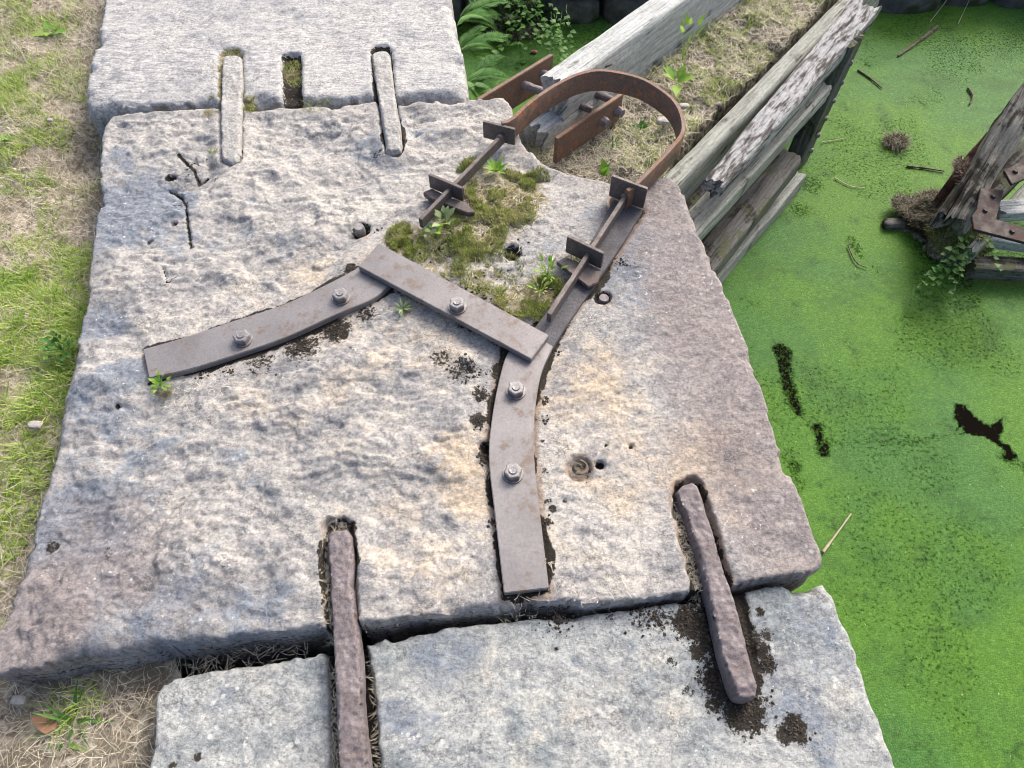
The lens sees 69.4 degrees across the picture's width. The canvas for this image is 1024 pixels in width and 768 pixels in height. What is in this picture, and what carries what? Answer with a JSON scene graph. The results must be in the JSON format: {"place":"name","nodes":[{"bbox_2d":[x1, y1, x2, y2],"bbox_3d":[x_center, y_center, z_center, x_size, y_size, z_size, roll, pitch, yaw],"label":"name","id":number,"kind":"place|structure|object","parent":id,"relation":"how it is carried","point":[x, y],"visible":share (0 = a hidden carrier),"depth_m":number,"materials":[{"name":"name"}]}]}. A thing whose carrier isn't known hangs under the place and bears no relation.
{"place":"outdoors","nodes":[
{"label":"outdoors","id":0,"kind":"place"},
{"bbox_2d":[0,0,110,754],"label":"green grass","id":1,"kind":"structure","parent":0,"point":[65,318],"depth_m":2.09,"materials":[{"name":"green plant"}]},
{"bbox_2d":[31,716,56,733],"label":"dead leaf","id":2,"kind":"object","parent":1,"relation":"on","point":[41,726],"visible":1,"depth_m":1.55,"materials":[{"name":"brown plant"}]},
{"bbox_2d":[0,0,308,767],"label":"ground","id":3,"kind":"structure","parent":0,"point":[8,565],"depth_m":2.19,"materials":[{"name":"green plant"}]},
{"bbox_2d":[0,133,13,140],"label":"weed","id":4,"kind":"object","parent":3,"relation":"on","point":[3,136],"visible":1,"depth_m":2.46,"materials":[{"name":"green plant"}]},
{"bbox_2d":[0,272,20,296],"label":"grass tuft","id":5,"kind":"object","parent":3,"relation":"on","point":[6,280],"visible":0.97,"depth_m":2.14,"materials":[{"name":"green plant"}]},
{"bbox_2d":[10,695,25,704],"bbox_3d":[-1.058,0.677,1.585,0.032,0.012,0.020,0,60,0],"label":"pebble","id":6,"kind":"object","parent":3,"relation":"on","point":[18,700],"visible":1,"depth_m":1.58,"materials":[{"name":"white stone"}]},
{"bbox_2d":[27,421,42,428],"bbox_3d":[-1.230,0.106,1.909,0.037,0.014,0.022,0,60,0],"label":"pebble","id":7,"kind":"object","parent":3,"relation":"on","point":[34,425],"visible":1,"depth_m":1.90,"materials":[{"name":"beige stone"}]},
{"bbox_2d":[31,21,67,36],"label":"weed","id":8,"kind":"object","parent":3,"relation":"on","point":[55,28],"visible":0.96,"depth_m":2.75,"materials":[{"name":"green plant"}]},
{"bbox_2d":[39,331,75,364],"bbox_3d":[-1.234,-0.102,2.001,0.085,0.051,0.106,0,60,0],"label":"clover patch","id":9,"kind":"object","parent":3,"relation":"on","point":[51,342],"visible":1,"depth_m":2.00,"materials":[{"name":"green plant"}]},
{"bbox_2d":[33,680,113,761],"bbox_3d":[-0.928,0.716,1.548,0.129,0.065,0.140,41,67,21],"label":"grass tuft","id":10,"kind":"object","parent":3,"relation":"on","point":[61,715],"visible":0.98,"depth_m":1.56,"materials":[{"name":"green plant"}]},
{"bbox_2d":[64,718,87,750],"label":"grass tuft","id":11,"kind":"object","parent":3,"relation":"on","point":[72,745],"visible":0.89,"depth_m":1.55,"materials":[{"name":"green plant"}]},
{"bbox_2d":[457,0,1023,767],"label":"water","id":12,"kind":"structure","parent":0,"point":[937,598],"depth_m":2.66,"materials":[{"name":"green liquid"}]},
{"bbox_2d":[182,657,312,677],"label":"lock wall","id":13,"kind":"structure","parent":12,"relation":"in","point":[184,675],"depth_m":1.85,"materials":[{"name":"grey stone"}]},
{"bbox_2d":[86,0,469,137],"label":"coping stone","id":14,"kind":"object","parent":13,"relation":"on","point":[157,55],"visible":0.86,"depth_m":2.51,"materials":[{"name":"grey stone"}]},
{"bbox_2d":[221,56,245,165],"bbox_3d":[-0.898,-0.884,2.381,0.073,0.038,0.520,-9,60,-5],"label":"iron cramp","id":15,"kind":"object","parent":14,"relation":"on","point":[232,107],"visible":0.95,"depth_m":2.36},
{"bbox_2d":[207,49,330,153],"bbox_3d":[-0.731,-0.934,2.401,0.568,0.012,0.526,0,60,0],"label":"moss","id":16,"kind":"object","parent":14,"relation":"on","point":[286,68],"visible":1,"depth_m":2.43,"materials":[{"name":"green plant"}]},
{"bbox_2d":[372,51,402,156],"bbox_3d":[-0.404,-0.913,2.397,0.064,0.039,0.496,-9,60,-5],"label":"iron cramp","id":17,"kind":"object","parent":14,"relation":"on","point":[383,78],"visible":0.99,"depth_m":2.37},
{"bbox_2d":[459,25,507,63],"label":"fern","id":18,"kind":"object","parent":14,"relation":"attached to","point":[473,44],"visible":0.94,"depth_m":2.64,"materials":[{"name":"green plant"}]},
{"bbox_2d":[457,0,512,31],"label":"fern","id":19,"kind":"object","parent":14,"relation":"attached to","point":[476,10],"visible":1,"depth_m":2.77,"materials":[{"name":"green plant"}]},
{"bbox_2d":[467,54,508,99],"bbox_3d":[-0.082,-1.052,2.554,0.177,0.066,0.246,0,60,0],"label":"fern","id":20,"kind":"object","parent":14,"relation":"attached to","point":[481,77],"visible":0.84,"depth_m":2.55,"materials":[{"name":"green plant"}]},
{"bbox_2d":[0,98,821,686],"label":"coping stone","id":21,"kind":"object","parent":13,"relation":"on","point":[280,208],"visible":0.84,"depth_m":1.80,"materials":[{"name":"stone"}]},
{"bbox_2d":[148,370,170,393],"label":"weed","id":22,"kind":"object","parent":21,"relation":"on","point":[155,380],"visible":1,"depth_m":1.84,"materials":[{"name":"green plant"}]},
{"bbox_2d":[144,268,391,379],"bbox_3d":[-0.625,-0.174,1.940,0.671,0.045,0.145,-26,63,-14],"label":"anchor strap","id":23,"kind":"object","parent":21,"relation":"on","point":[353,291],"visible":0.97,"depth_m":1.93,"materials":[{"name":"metal"}]},
{"bbox_2d":[328,530,372,767],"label":"iron cramp","id":24,"kind":"object","parent":21,"relation":"on","point":[354,745],"visible":0.97,"depth_m":1.52,"materials":[{"name":"brown metal"}]},
{"bbox_2d":[354,223,365,237],"bbox_3d":[-0.438,-0.442,2.131,0.031,0.032,0.032,0,60,0],"label":"bolt stub","id":25,"kind":"object","parent":21,"relation":"on","point":[360,230],"visible":0.98,"depth_m":2.12,"materials":[{"name":"metal"}]},
{"bbox_2d":[55,280,735,650],"bbox_3d":[-0.232,0.177,1.757,1.607,0.050,1.090,0,60,0],"label":"stone grit","id":26,"kind":"object","parent":21,"relation":"on","point":[379,432],"visible":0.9,"depth_m":1.75,"materials":[{"name":"grey stone"}]},
{"bbox_2d":[394,298,412,314],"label":"weed","id":27,"kind":"object","parent":21,"relation":"on","point":[402,308],"visible":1,"depth_m":1.97,"materials":[{"name":"green plant"}]},
{"bbox_2d":[173,159,638,527],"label":"crumbs","id":28,"kind":"object","parent":21,"relation":"on","point":[547,521],"visible":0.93,"depth_m":1.91,"materials":[{"name":"soil"}]},
{"bbox_2d":[424,223,443,235],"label":"weed","id":29,"kind":"object","parent":21,"relation":"on","point":[438,231],"visible":0.95,"depth_m":2.10,"materials":[{"name":"green plant"}]},
{"bbox_2d":[432,206,455,226],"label":"weed","id":30,"kind":"object","parent":21,"relation":"on","point":[447,212],"visible":1,"depth_m":2.10,"materials":[{"name":"green plant"}]},
{"bbox_2d":[384,155,578,321],"bbox_3d":[-0.018,-0.456,2.121,0.542,0.059,0.512,30,64,16],"label":"moss","id":31,"kind":"object","parent":21,"relation":"on","point":[399,239],"visible":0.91,"depth_m":2.09,"materials":[{"name":"green plant"}]},
{"bbox_2d":[483,156,507,173],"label":"weed","id":32,"kind":"object","parent":21,"relation":"on","point":[494,166],"visible":1,"depth_m":2.22,"materials":[{"name":"green plant"}]},
{"bbox_2d":[526,275,552,296],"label":"weed","id":33,"kind":"object","parent":21,"relation":"on","point":[545,284],"visible":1,"depth_m":2.00,"materials":[{"name":"green plant"}]},
{"bbox_2d":[532,252,567,281],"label":"weed","id":34,"kind":"object","parent":21,"relation":"on","point":[550,263],"visible":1,"depth_m":2.01,"materials":[{"name":"green plant"}]},
{"bbox_2d":[419,69,685,321],"bbox_3d":[0.149,-0.627,2.167,0.595,0.084,0.916,32,64,17],"label":"gate collar","id":35,"kind":"object","parent":21,"relation":"on","point":[629,193],"visible":0.99,"depth_m":2.19,"materials":[{"name":"brown metal"}]},
{"bbox_2d":[489,199,642,594],"bbox_3d":[0.108,-0.059,1.874,0.246,0.047,1.192,13,60,8],"label":"anchor strap","id":36,"kind":"object","parent":21,"relation":"on","point":[517,511],"visible":0.94,"depth_m":1.75,"materials":[{"name":"metal"}]},
{"bbox_2d":[359,244,548,361],"bbox_3d":[-0.161,-0.227,1.948,0.555,0.043,0.095,29,64,16],"label":"cross plate","id":37,"kind":"object","parent":36,"relation":"attached to","point":[450,300],"visible":1,"depth_m":1.94,"materials":[{"name":"metal"}]},
{"bbox_2d":[572,459,588,474],"bbox_3d":[0.162,0.199,1.743,0.042,0.010,0.037,-38,67,-20],"label":"wood plug","id":38,"kind":"object","parent":21,"relation":"on","point":[575,465],"visible":1,"depth_m":1.74,"materials":[{"name":"wood"}]},
{"bbox_2d":[597,294,608,304],"bbox_3d":[0.248,-0.225,2.003,0.031,0.032,0.030,0,60,0],"label":"bolt stub","id":39,"kind":"object","parent":21,"relation":"on","point":[603,299],"visible":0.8,"depth_m":1.99,"materials":[{"name":"metal"}]},
{"bbox_2d":[674,483,756,703],"bbox_3d":[0.441,0.441,1.616,0.065,0.054,0.475,-7,60,-4],"label":"iron cramp","id":40,"kind":"object","parent":21,"relation":"on","point":[732,659],"visible":1,"depth_m":1.58,"materials":[{"name":"metal"}]},
{"bbox_2d":[487,79,505,88],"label":"fern","id":41,"kind":"object","parent":13,"relation":"attached to","point":[500,81],"visible":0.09,"depth_m":3.08,"materials":[{"name":"green plant"}]},
{"bbox_2d":[150,585,893,767],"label":"coping stone","id":42,"kind":"object","parent":13,"relation":"on","point":[601,691],"visible":0.93,"depth_m":1.52,"materials":[{"name":"grey stone"}]},
{"bbox_2d":[170,167,703,767],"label":"dry litter","id":43,"kind":"object","parent":42,"relation":"on","point":[674,513],"visible":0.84,"depth_m":1.69,"materials":[{"name":"plant"}]},
{"bbox_2d":[529,600,816,742],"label":"crumbs","id":44,"kind":"object","parent":42,"relation":"on","point":[747,706],"visible":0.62,"depth_m":1.58,"materials":[{"name":"soil"}]},
{"bbox_2d":[488,0,576,69],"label":"ivy","id":45,"kind":"object","parent":13,"relation":"attached to","point":[522,54],"visible":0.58,"depth_m":3.50,"materials":[{"name":"green plant"}]},
{"bbox_2d":[524,11,575,62],"bbox_3d":[0.192,-1.524,3.477,0.228,0.342,0.315,-19,61,-11],"label":"ivy","id":46,"kind":"object","parent":13,"relation":"attached to","point":[557,40],"visible":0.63,"depth_m":3.44,"materials":[{"name":"green plant"}]},
{"bbox_2d":[477,0,881,283],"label":"lock gate","id":47,"kind":"structure","parent":13,"relation":"attached to","point":[735,176],"depth_m":2.58,"materials":[{"name":"wood"}]},
{"bbox_2d":[525,0,837,183],"bbox_3d":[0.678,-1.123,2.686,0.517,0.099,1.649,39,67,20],"label":"dry grass","id":48,"kind":"structure","parent":47,"relation":"in","point":[687,115],"depth_m":2.66,"materials":[{"name":"plant"}]},
{"bbox_2d":[600,158,610,175],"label":"weed","id":49,"kind":"object","parent":48,"relation":"on","point":[604,168],"visible":1,"depth_m":2.36,"materials":[{"name":"green plant"}]},
{"bbox_2d":[603,136,620,148],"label":"weed","id":50,"kind":"object","parent":48,"relation":"on","point":[612,143],"visible":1,"depth_m":2.48,"materials":[{"name":"green plant"}]},
{"bbox_2d":[631,119,648,131],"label":"weed","id":51,"kind":"object","parent":48,"relation":"on","point":[641,123],"visible":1,"depth_m":2.53,"materials":[{"name":"green plant"}]},
{"bbox_2d":[656,116,670,125],"bbox_3d":[0.516,-0.896,2.520,0.052,0.021,0.033,0,60,0],"label":"pebble","id":52,"kind":"object","parent":48,"relation":"on","point":[662,121],"visible":0.77,"depth_m":2.51,"materials":[{"name":"grey stone"}]},
{"bbox_2d":[528,0,823,183],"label":"moss","id":53,"kind":"object","parent":48,"relation":"on","point":[705,73],"visible":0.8,"depth_m":2.73,"materials":[{"name":"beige plant"}]},
{"bbox_2d":[680,12,705,58],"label":"weed","id":54,"kind":"object","parent":53,"relation":"on","point":[687,20],"visible":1,"depth_m":2.61,"materials":[{"name":"green plant"}]},
{"bbox_2d":[662,64,694,96],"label":"weed","id":55,"kind":"object","parent":48,"relation":"on","point":[681,75],"visible":1,"depth_m":2.63,"materials":[{"name":"green plant"}]},
{"bbox_2d":[679,103,688,108],"bbox_3d":[0.598,-0.967,2.573,0.038,0.014,0.023,0,60,0],"label":"pebble","id":56,"kind":"object","parent":48,"relation":"on","point":[684,105],"visible":0.85,"depth_m":2.57,"materials":[{"name":"grey stone"}]},
{"bbox_2d":[452,0,1023,27],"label":"rubble wall","id":57,"kind":"structure","parent":12,"relation":"in","point":[592,11],"depth_m":3.71,"materials":[{"name":"grey stone"}]},
{"bbox_2d":[465,0,550,40],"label":"ivy mound","id":58,"kind":"object","parent":57,"relation":"on","point":[504,12],"visible":0.53,"depth_m":3.59,"materials":[{"name":"plant"}]},
{"bbox_2d":[497,0,559,53],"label":"ivy","id":59,"kind":"object","parent":57,"relation":"attached to","point":[535,30],"visible":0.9,"depth_m":3.51,"materials":[{"name":"green plant"}]},
{"bbox_2d":[822,513,851,552],"bbox_3d":[1.046,0.479,2.379,0.010,0.008,0.173,39,67,20],"label":"stick","id":60,"kind":"object","parent":12,"relation":"on","point":[830,541],"visible":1,"depth_m":2.37,"materials":[{"name":"wood"}]},
{"bbox_2d":[835,178,862,187],"bbox_3d":[1.441,-0.853,3.160,0.130,0.005,0.021,25,63,14],"label":"stick","id":61,"kind":"object","parent":12,"relation":"on","point":[847,184],"visible":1,"depth_m":3.16,"materials":[{"name":"wood"}]},
{"bbox_2d":[847,245,867,267],"bbox_3d":[1.372,-0.506,2.957,0.028,0.006,0.131,-20,62,-11],"label":"stick","id":62,"kind":"object","parent":12,"relation":"on","point":[853,257],"visible":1,"depth_m":2.95,"materials":[{"name":"brown wood"}]},
{"bbox_2d":[857,69,881,88],"bbox_3d":[1.699,-1.448,3.509,0.015,0.011,0.155,-30,64,-16],"label":"stick","id":63,"kind":"object","parent":12,"relation":"on","point":[866,75],"visible":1,"depth_m":3.51,"materials":[{"name":"brown wood"}]},
{"bbox_2d":[757,12,1023,758],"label":"floating litter","id":64,"kind":"object","parent":12,"relation":"on","point":[912,361],"visible":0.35,"depth_m":2.72,"materials":[{"name":"plant"}]},
{"bbox_2d":[881,126,914,153],"bbox_3d":[1.706,-1.081,3.277,0.173,0.068,0.158,-22,62,-12],"label":"floating debris","id":65,"kind":"object","parent":12,"relation":"on","point":[896,141],"visible":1,"depth_m":3.27,"materials":[{"name":"plant"}]},
{"bbox_2d":[887,184,948,242],"bbox_3d":[1.712,-0.680,3.045,0.341,0.224,0.266,0,60,0],"label":"root clump","id":66,"kind":"object","parent":12,"relation":"in","point":[918,211],"visible":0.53,"depth_m":3.01,"materials":[{"name":"plant"}]},
{"bbox_2d":[882,218,906,229],"bbox_3d":[1.571,-0.655,3.042,0.098,0.045,0.049,0,60,0],"label":"log stub","id":67,"kind":"object","parent":66,"relation":"in","point":[893,224],"visible":0.99,"depth_m":3.02,"materials":[{"name":"grey wood"}]},
{"bbox_2d":[897,25,938,56],"bbox_3d":[2.005,-1.690,3.651,0.342,0.021,0.024,-38,67,-20],"label":"stick","id":68,"kind":"object","parent":12,"relation":"on","point":[931,31],"visible":1,"depth_m":3.65,"materials":[{"name":"wood"}]},
{"bbox_2d":[906,165,943,171],"bbox_3d":[1.793,-0.936,3.209,0.155,0.010,0.012,9,60,5],"label":"stick","id":69,"kind":"object","parent":12,"relation":"on","point":[913,166],"visible":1,"depth_m":3.21,"materials":[{"name":"brown wood"}]},
{"bbox_2d":[922,219,996,265],"bbox_3d":[1.777,-0.577,2.948,0.300,0.364,0.257,19,61,11],"label":"root clump","id":70,"kind":"object","parent":12,"relation":"on","point":[934,246],"visible":0.27,"depth_m":2.90,"materials":[{"name":"plant"}]},
{"bbox_2d":[913,234,1002,311],"bbox_3d":[1.684,-0.422,2.785,0.327,0.178,0.193,-34,65,-18],"label":"ivy","id":71,"kind":"object","parent":70,"relation":"on","point":[951,288],"visible":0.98,"depth_m":2.79,"materials":[{"name":"green plant"}]},
{"bbox_2d":[967,87,973,103],"bbox_3d":[2.138,-1.340,3.446,0.028,0.011,0.118,10,60,6],"label":"stick","id":72,"kind":"object","parent":12,"relation":"on","point":[970,91],"visible":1,"depth_m":3.45,"materials":[{"name":"brown wood"}]},
{"bbox_2d":[929,82,1023,281],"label":"ruined gate","id":73,"kind":"structure","parent":12,"relation":"on","point":[992,178],"depth_m":2.80,"materials":[{"name":"grey wood"}]},
{"bbox_2d":[949,152,970,184],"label":"root clump","id":74,"kind":"object","parent":73,"relation":"on","point":[960,165],"visible":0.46,"depth_m":2.87,"materials":[{"name":"brown plant"}]},
{"bbox_2d":[586,29,1023,756],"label":"floating litter","id":75,"kind":"object","parent":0,"point":[894,387],"visible":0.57,"depth_m":2.61,"materials":[{"name":"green plant"}]}
]}

